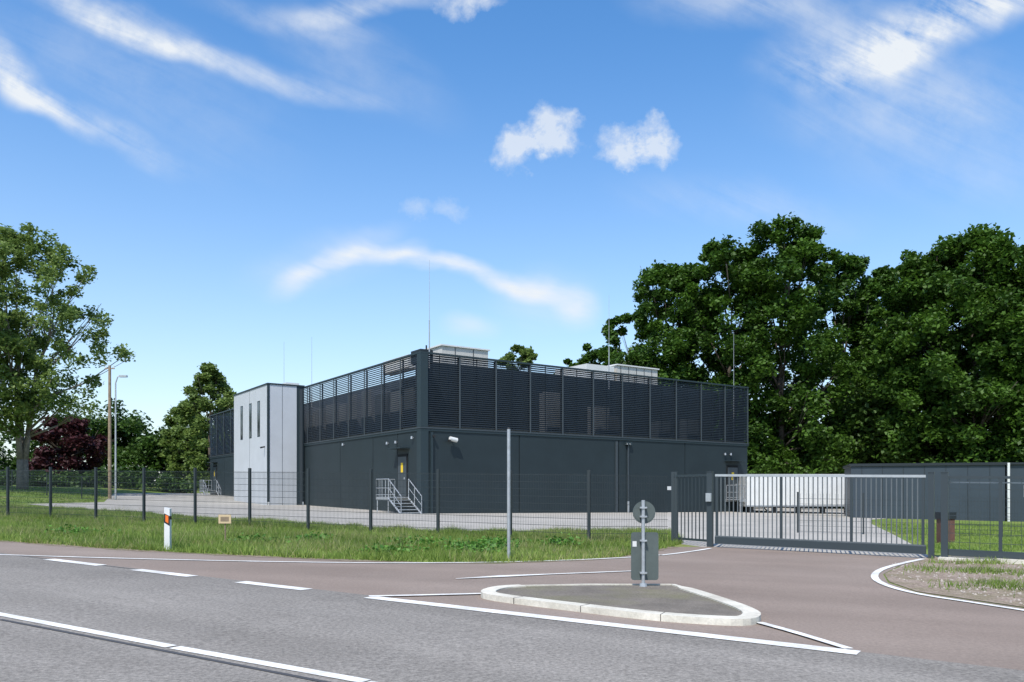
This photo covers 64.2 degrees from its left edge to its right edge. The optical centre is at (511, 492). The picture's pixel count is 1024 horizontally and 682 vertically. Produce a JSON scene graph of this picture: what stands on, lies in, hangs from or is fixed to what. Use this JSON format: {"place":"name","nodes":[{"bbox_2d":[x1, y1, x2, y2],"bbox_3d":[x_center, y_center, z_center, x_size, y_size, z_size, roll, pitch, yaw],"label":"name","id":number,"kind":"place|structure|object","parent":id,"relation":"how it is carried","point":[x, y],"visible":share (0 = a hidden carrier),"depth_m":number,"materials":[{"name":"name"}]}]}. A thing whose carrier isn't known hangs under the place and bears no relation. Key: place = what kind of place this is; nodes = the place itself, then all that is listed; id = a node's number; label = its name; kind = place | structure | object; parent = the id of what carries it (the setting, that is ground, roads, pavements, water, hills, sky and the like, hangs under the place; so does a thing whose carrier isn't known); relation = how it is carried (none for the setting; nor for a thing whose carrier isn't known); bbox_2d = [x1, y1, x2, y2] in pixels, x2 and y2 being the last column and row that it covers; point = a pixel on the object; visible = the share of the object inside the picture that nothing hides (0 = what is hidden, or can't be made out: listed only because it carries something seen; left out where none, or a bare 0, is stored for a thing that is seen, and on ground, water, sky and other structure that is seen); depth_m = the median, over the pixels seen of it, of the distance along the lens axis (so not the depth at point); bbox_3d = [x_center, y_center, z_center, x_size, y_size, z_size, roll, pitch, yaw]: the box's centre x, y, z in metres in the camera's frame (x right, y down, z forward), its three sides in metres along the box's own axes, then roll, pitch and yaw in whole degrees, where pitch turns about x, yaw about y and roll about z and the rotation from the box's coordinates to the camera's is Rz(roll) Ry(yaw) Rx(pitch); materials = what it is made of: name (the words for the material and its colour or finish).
{"place":"outdoors","nodes":[
{"label":"outdoors","id":0,"kind":"place"},
{"bbox_2d":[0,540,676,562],"bbox_3d":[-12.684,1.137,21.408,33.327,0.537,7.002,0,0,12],"label":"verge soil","id":1,"kind":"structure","parent":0,"point":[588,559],"depth_m":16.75,"materials":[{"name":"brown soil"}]},
{"bbox_2d":[32,493,927,557],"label":"yard paving","id":2,"kind":"structure","parent":0,"point":[452,518],"depth_m":38.93,"materials":[{"name":"grey concrete"}]},
{"bbox_2d":[105,365,114,498],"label":"utility pole","id":3,"kind":"object","parent":2,"relation":"on","point":[109,368],"visible":0.88,"depth_m":65.90,"materials":[{"name":"brown wood"}]},
{"bbox_2d":[115,375,127,499],"bbox_3d":[-30.668,-4.037,64.000,0.979,10.354,0.260,0,0,0],"label":"street lamp","id":4,"kind":"object","parent":2,"relation":"on","point":[115,440],"visible":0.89,"depth_m":63.94,"materials":[{"name":"grey metal"}]},
{"bbox_2d":[199,480,218,494],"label":"steps","id":5,"kind":"structure","parent":2,"relation":"on","point":[201,485],"depth_m":79.91,"materials":[{"name":"grey metal"}]},
{"bbox_2d":[377,478,421,513],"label":"steps","id":6,"kind":"structure","parent":2,"relation":"on","point":[398,499],"depth_m":45.54,"materials":[{"name":"grey metal"}]},
{"bbox_2d":[210,427,748,513],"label":"walls","id":7,"kind":"structure","parent":2,"relation":"on","point":[470,453],"depth_m":51.36,"materials":[{"name":"black metal"}]},
{"bbox_2d":[207,462,216,489],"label":"door","id":8,"kind":"structure","parent":7,"relation":"attached to","point":[215,472],"depth_m":80.59,"materials":[{"name":"black metal"}]},
{"bbox_2d":[388,447,409,496],"bbox_3d":[-6.500,-1.173,46.754,0.615,2.800,1.600,0,0,-34],"label":"door","id":9,"kind":"structure","parent":7,"relation":"attached to","point":[402,463],"depth_m":46.82,"materials":[{"name":"black metal"}]},
{"bbox_2d":[210,351,748,513],"bbox_3d":[-6.540,-2.833,71.456,27.270,9.980,45.405,0,0,-34],"label":"louvre frame","id":10,"kind":"object","parent":7,"relation":"on","point":[422,419],"visible":0.62,"depth_m":49.22,"materials":[{"name":"grey metal"}]},
{"bbox_2d":[214,426,745,455],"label":"roof deck","id":11,"kind":"structure","parent":7,"relation":"on","point":[523,431],"depth_m":51.70,"materials":[{"name":"grey metal"}]},
{"bbox_2d":[210,355,746,455],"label":"louvres","id":12,"kind":"object","parent":11,"relation":"on","point":[545,416],"visible":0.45,"depth_m":51.69,"materials":[{"name":"metal"}]},
{"bbox_2d":[304,344,712,441],"bbox_3d":[-5.698,-6.413,69.863,25.550,5.340,39.302,0,0,-34],"label":"rooftop plant","id":13,"kind":"object","parent":11,"relation":"on","point":[483,353],"visible":0.28,"depth_m":53.96,"materials":[{"name":"metal"}]},
{"bbox_2d":[311,260,733,439],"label":"lightning rods","id":14,"kind":"object","parent":11,"relation":"on","point":[429,339],"visible":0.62,"depth_m":46.40,"materials":[{"name":"grey metal"}]},
{"bbox_2d":[260,432,731,513],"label":"fittings","id":15,"kind":"object","parent":7,"relation":"attached to","point":[450,439],"visible":0.94,"depth_m":53.02,"materials":[{"name":"grey metal"}]},
{"bbox_2d":[725,460,741,498],"bbox_3d":[16.182,-0.943,59.180,1.600,2.800,0.615,0,0,-34],"label":"door","id":16,"kind":"structure","parent":7,"relation":"attached to","point":[731,469],"depth_m":59.28,"materials":[{"name":"black metal"}]},
{"bbox_2d":[726,485,768,512],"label":"steps","id":17,"kind":"structure","parent":2,"relation":"on","point":[735,500],"depth_m":58.28,"materials":[{"name":"grey metal"}]},
{"bbox_2d":[739,474,844,513],"bbox_3d":[20.462,0.223,59.225,7.702,3.104,2.550,0,0,0],"label":"white container","id":18,"kind":"object","parent":2,"relation":"on","point":[796,491],"visible":0.42,"depth_m":58.00,"materials":[{"name":"metal"}]},
{"bbox_2d":[0,553,1023,681],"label":"road","id":19,"kind":"structure","parent":0,"point":[357,635],"depth_m":7.49,"materials":[{"name":"grey asphalt"}]},
{"bbox_2d":[0,553,329,681],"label":"tar seam","id":20,"kind":"object","parent":19,"relation":"on","point":[277,672],"visible":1,"depth_m":6.96,"materials":[{"name":"grey asphalt"}]},
{"bbox_2d":[0,548,1023,681],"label":"road markings","id":21,"kind":"object","parent":19,"relation":"on","point":[874,575],"visible":0.92,"depth_m":8.58,"materials":[{"name":"paint"}]},
{"bbox_2d":[0,542,1023,669],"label":"side road","id":22,"kind":"structure","parent":0,"point":[844,599],"depth_m":12.31,"materials":[{"name":"grey asphalt"}]},
{"bbox_2d":[481,584,760,625],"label":"traffic island","id":23,"kind":"structure","parent":22,"relation":"on","point":[676,603],"depth_m":10.22,"materials":[{"name":"grey concrete"}]},
{"bbox_2d":[0,485,1023,607],"bbox_3d":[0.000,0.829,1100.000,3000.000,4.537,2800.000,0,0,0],"label":"ground","id":24,"kind":"structure","parent":0,"point":[679,545],"depth_m":43.93,"materials":[{"name":"green plant"}]},
{"bbox_2d":[0,268,53,437],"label":"maple tree","id":25,"kind":"object","parent":24,"relation":"on","point":[16,347],"visible":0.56,"depth_m":67.34,"materials":[{"name":"green plant"}]},
{"bbox_2d":[0,486,112,503],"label":"lawn grass","id":26,"kind":"structure","parent":24,"relation":"on","point":[54,489],"depth_m":63.91,"materials":[{"name":"green plant"}]},
{"bbox_2d":[0,470,112,498],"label":"fence","id":27,"kind":"object","parent":24,"relation":"on","point":[47,487],"visible":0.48,"depth_m":64.23,"materials":[{"name":"grey"}]},
{"bbox_2d":[0,222,135,489],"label":"maple tree","id":28,"kind":"object","parent":24,"relation":"on","point":[12,241],"visible":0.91,"depth_m":68.94,"materials":[{"name":"green plant"}]},
{"bbox_2d":[24,414,114,484],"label":"copper beech tree","id":29,"kind":"object","parent":24,"relation":"on","point":[77,440],"visible":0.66,"depth_m":90.43,"materials":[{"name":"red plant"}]},
{"bbox_2d":[0,465,191,492],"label":"hedge","id":30,"kind":"object","parent":24,"relation":"on","point":[102,474],"visible":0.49,"depth_m":88.82,"materials":[{"name":"green plant"}]},
{"bbox_2d":[0,398,233,486],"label":"distant trees","id":31,"kind":"object","parent":24,"relation":"on","point":[136,447],"visible":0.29,"depth_m":113.56,"materials":[{"name":"green plant"}]},
{"bbox_2d":[164,507,171,548],"bbox_3d":[-7.566,0.834,17.942,0.130,1.030,0.107,0,0,0],"label":"delineator post","id":32,"kind":"object","parent":24,"relation":"on","point":[167,526],"visible":0.9,"depth_m":17.89,"materials":[{"name":"white plastic"}]},
{"bbox_2d":[158,399,208,484],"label":"birch tree","id":33,"kind":"object","parent":24,"relation":"on","point":[176,457],"visible":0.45,"depth_m":110.07,"materials":[{"name":"green plant"}]},
{"bbox_2d":[172,362,236,489],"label":"linden tree","id":34,"kind":"object","parent":24,"relation":"on","point":[210,380],"visible":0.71,"depth_m":103.67,"materials":[{"name":"green plant"}]},
{"bbox_2d":[218,515,230,537],"bbox_3d":[-6.868,0.936,19.542,0.300,0.830,0.062,0,0,0],"label":"sign","id":35,"kind":"object","parent":24,"relation":"on","point":[225,519],"visible":0.83,"depth_m":19.52,"materials":[{"name":"brown wood"}]},
{"bbox_2d":[233,382,304,504],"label":"entrance block","id":36,"kind":"structure","parent":24,"relation":"on","point":[281,438],"depth_m":59.70,"materials":[{"name":"grey"}]},
{"bbox_2d":[240,401,259,439],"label":"windows","id":37,"kind":"structure","parent":36,"relation":"attached to","point":[250,420],"depth_m":62.02,"materials":[{"name":"grey glass"}]},
{"bbox_2d":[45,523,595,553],"bbox_3d":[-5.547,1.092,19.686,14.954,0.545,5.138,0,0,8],"label":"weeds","id":38,"kind":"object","parent":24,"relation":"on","point":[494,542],"visible":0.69,"depth_m":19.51,"materials":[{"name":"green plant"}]},
{"bbox_2d":[0,467,667,540],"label":"fence","id":39,"kind":"object","parent":24,"relation":"on","point":[84,503],"visible":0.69,"depth_m":25.98,"materials":[{"name":"grey metal"}]},
{"bbox_2d":[0,502,683,562],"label":"grass verge","id":40,"kind":"object","parent":24,"relation":"on","point":[234,548],"depth_m":20.33,"materials":[{"name":"green plant"}]},
{"bbox_2d":[507,427,509,557],"bbox_3d":[-0.066,0.127,16.489,0.099,2.890,0.099,0,0,0],"label":"metal post","id":41,"kind":"object","parent":24,"relation":"on","point":[508,491],"visible":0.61,"depth_m":16.46,"materials":[{"name":"grey metal"}]},
{"bbox_2d":[498,344,537,370],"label":"oak tree","id":42,"kind":"object","parent":24,"relation":"on","point":[528,355],"visible":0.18,"depth_m":104.18,"materials":[{"name":"green plant"}]},
{"bbox_2d":[563,358,576,366],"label":"oak tree","id":43,"kind":"object","parent":24,"relation":"on","point":[567,361],"visible":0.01,"depth_m":107.37,"materials":[{"name":"green plant"}]},
{"bbox_2d":[575,343,613,365],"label":"oak tree","id":44,"kind":"object","parent":24,"relation":"on","point":[590,357],"visible":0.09,"depth_m":102.97,"materials":[{"name":"green plant"}]},
{"bbox_2d":[596,312,662,365],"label":"oak tree","id":45,"kind":"object","parent":24,"relation":"on","point":[611,334],"visible":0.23,"depth_m":95.53,"materials":[{"name":"green plant"}]},
{"bbox_2d":[608,259,732,408],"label":"oak tree","id":46,"kind":"object","parent":24,"relation":"on","point":[662,276],"visible":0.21,"depth_m":81.47,"materials":[{"name":"green plant"}]},
{"bbox_2d":[671,472,706,541],"bbox_3d":[4.877,0.560,22.263,0.126,2.301,1.587,0,0,-29],"label":"fence panel","id":47,"kind":"object","parent":24,"relation":"on","point":[674,505],"visible":0.95,"depth_m":22.45,"materials":[{"name":"grey metal"}]},
{"bbox_2d":[654,234,798,471],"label":"oak tree","id":48,"kind":"object","parent":24,"relation":"on","point":[717,256],"visible":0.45,"depth_m":77.56,"materials":[{"name":"green plant"}]},
{"bbox_2d":[695,211,864,507],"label":"oak tree","id":49,"kind":"object","parent":24,"relation":"on","point":[797,256],"visible":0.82,"depth_m":75.19,"materials":[{"name":"green plant"}]},
{"bbox_2d":[784,252,894,435],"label":"oak tree","id":50,"kind":"object","parent":24,"relation":"on","point":[850,271],"visible":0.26,"depth_m":83.96,"materials":[{"name":"green plant"}]},
{"bbox_2d":[706,471,1023,563],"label":"sliding gate","id":51,"kind":"structure","parent":24,"relation":"on","point":[891,547],"depth_m":19.43,"materials":[{"name":"grey metal"}]},
{"bbox_2d":[748,386,991,508],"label":"woodland edge","id":52,"kind":"object","parent":24,"relation":"on","point":[863,457],"visible":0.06,"depth_m":76.48,"materials":[{"name":"green plant"}]},
{"bbox_2d":[831,265,920,433],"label":"oak tree","id":53,"kind":"object","parent":24,"relation":"on","point":[878,273],"visible":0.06,"depth_m":86.27,"materials":[{"name":"green plant"}]},
{"bbox_2d":[797,492,1023,536],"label":"fence","id":54,"kind":"object","parent":24,"relation":"on","point":[914,511],"visible":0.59,"depth_m":29.14,"materials":[{"name":"grey metal"}]},
{"bbox_2d":[845,245,1002,462],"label":"oak tree","id":55,"kind":"object","parent":24,"relation":"on","point":[895,306],"visible":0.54,"depth_m":71.94,"materials":[{"name":"green plant"}]},
{"bbox_2d":[843,462,1023,521],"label":"dark shed","id":56,"kind":"structure","parent":24,"relation":"on","point":[978,493],"depth_m":48.48,"materials":[{"name":"metal"}]},
{"bbox_2d":[865,222,1023,462],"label":"oak tree","id":57,"kind":"object","parent":24,"relation":"on","point":[930,322],"visible":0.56,"depth_m":67.49,"materials":[{"name":"green plant"}]},
{"bbox_2d":[935,512,955,543],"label":"brick pillar","id":58,"kind":"structure","parent":24,"relation":"on","point":[938,526],"depth_m":24.50,"materials":[{"name":"brick"}]},
{"bbox_2d":[885,556,1023,606],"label":"gravel verge","id":59,"kind":"structure","parent":24,"relation":"on","point":[913,583],"depth_m":13.89,"materials":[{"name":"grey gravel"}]},
{"bbox_2d":[902,556,1023,597],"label":"grass verge","id":60,"kind":"object","parent":59,"relation":"on","point":[996,583],"depth_m":15.29,"materials":[{"name":"green plant"}]},
{"bbox_2d":[919,244,1023,462],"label":"oak tree","id":61,"kind":"object","parent":24,"relation":"on","point":[994,282],"visible":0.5,"depth_m":65.73,"materials":[{"name":"green plant"}]},
{"bbox_2d":[984,250,1023,460],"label":"oak tree","id":62,"kind":"object","parent":24,"relation":"on","point":[1022,420],"visible":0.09,"depth_m":64.65,"materials":[{"name":"green plant"}]},
{"bbox_2d":[0,0,1023,483],"label":"sky","id":63,"kind":"structure","parent":0,"point":[260,191],"materials":[{"name":"blue"}]},
{"bbox_2d":[631,500,658,586],"bbox_3d":[1.941,0.746,11.883,0.400,1.280,0.118,0,0,0],"label":"traffic sign","id":64,"kind":"object","parent":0,"point":[644,555],"visible":0.98,"depth_m":11.93,"materials":[{"name":"grey metal"}]},
{"bbox_2d":[879,522,1023,552],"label":"lawn grass","id":65,"kind":"structure","parent":0,"point":[1007,540],"depth_m":28.00,"materials":[{"name":"green plant"}]}
]}

